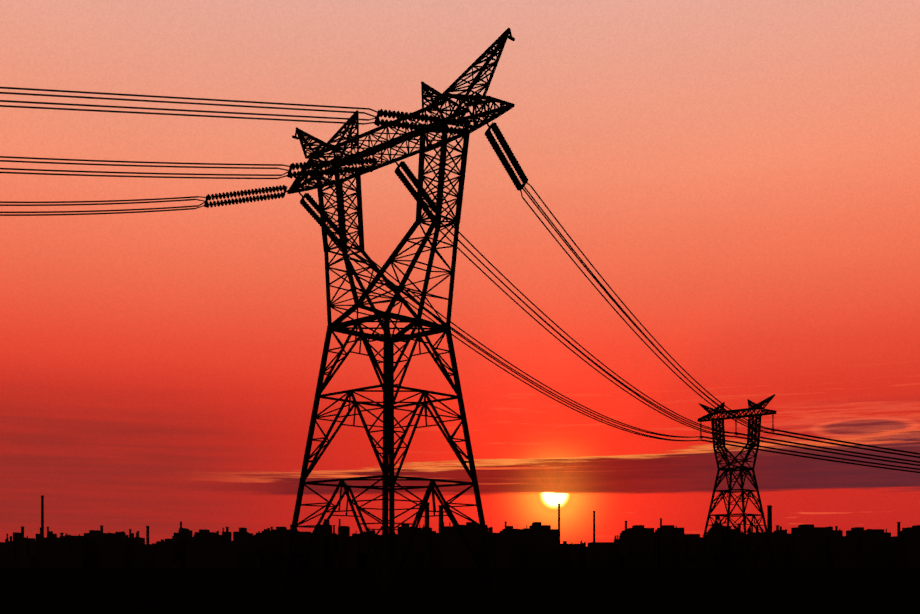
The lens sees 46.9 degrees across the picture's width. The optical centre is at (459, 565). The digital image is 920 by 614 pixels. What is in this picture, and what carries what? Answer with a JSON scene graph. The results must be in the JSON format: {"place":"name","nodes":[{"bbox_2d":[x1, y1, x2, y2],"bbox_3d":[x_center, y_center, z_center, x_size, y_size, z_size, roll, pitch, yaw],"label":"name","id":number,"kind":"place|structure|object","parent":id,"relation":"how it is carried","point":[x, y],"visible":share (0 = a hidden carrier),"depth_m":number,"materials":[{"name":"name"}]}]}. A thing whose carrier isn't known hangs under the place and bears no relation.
{"place":"outdoors","nodes":[
{"label":"outdoors","id":0,"kind":"place"},
{"bbox_2d":[207,109,527,244],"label":"strain insulators","id":1,"kind":"object","parent":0,"point":[410,116],"visible":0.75,"depth_m":97.52,"materials":[{"name":"black ceramic"}]},
{"bbox_2d":[280,27,514,594],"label":"transmission tower","id":2,"kind":"structure","parent":0,"point":[388,479],"depth_m":99.46,"materials":[{"name":"black metal"}]},
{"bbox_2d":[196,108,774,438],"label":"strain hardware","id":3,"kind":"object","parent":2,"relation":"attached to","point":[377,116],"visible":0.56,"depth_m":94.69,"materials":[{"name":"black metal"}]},
{"bbox_2d":[0,568,919,613],"bbox_3d":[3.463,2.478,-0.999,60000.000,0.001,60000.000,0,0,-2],"label":"ground","id":4,"kind":"structure","parent":0,"point":[453,591],"depth_m":102.09,"materials":[{"name":"soil"}]},
{"bbox_2d":[5,495,836,567],"bbox_3d":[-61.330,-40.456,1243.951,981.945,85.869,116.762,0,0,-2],"label":"chimneys","id":5,"kind":"object","parent":4,"relation":"on","point":[427,540],"visible":0.52,"depth_m":1255.31,"materials":[{"name":"concrete"}]},
{"bbox_2d":[0,516,919,567],"bbox_3d":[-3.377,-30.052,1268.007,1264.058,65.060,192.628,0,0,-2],"label":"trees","id":6,"kind":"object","parent":4,"relation":"on","point":[806,546],"depth_m":1222.54,"materials":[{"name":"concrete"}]},
{"bbox_2d":[7,521,900,556],"bbox_3d":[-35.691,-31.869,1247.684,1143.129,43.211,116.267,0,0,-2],"label":"buildings","id":7,"kind":"structure","parent":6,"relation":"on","point":[268,535],"depth_m":1219.79,"materials":[{"name":"concrete"}]},
{"bbox_2d":[695,394,776,575],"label":"suspension tower","id":8,"kind":"structure","parent":4,"relation":"on","point":[717,443],"depth_m":270.72,"materials":[{"name":"metal"}]},
{"bbox_2d":[0,87,919,472],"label":"conductors","id":9,"kind":"object","parent":8,"relation":"attached to","point":[394,279],"visible":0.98,"depth_m":110.72,"materials":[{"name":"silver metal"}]},
{"bbox_2d":[0,0,919,546],"label":"sky","id":10,"kind":"structure","parent":0,"point":[743,176],"materials":[{"name":"red"}]},
{"bbox_2d":[700,415,773,435],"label":"suspension tower insulators","id":11,"kind":"object","parent":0,"point":[736,425],"visible":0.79,"depth_m":271.03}
]}

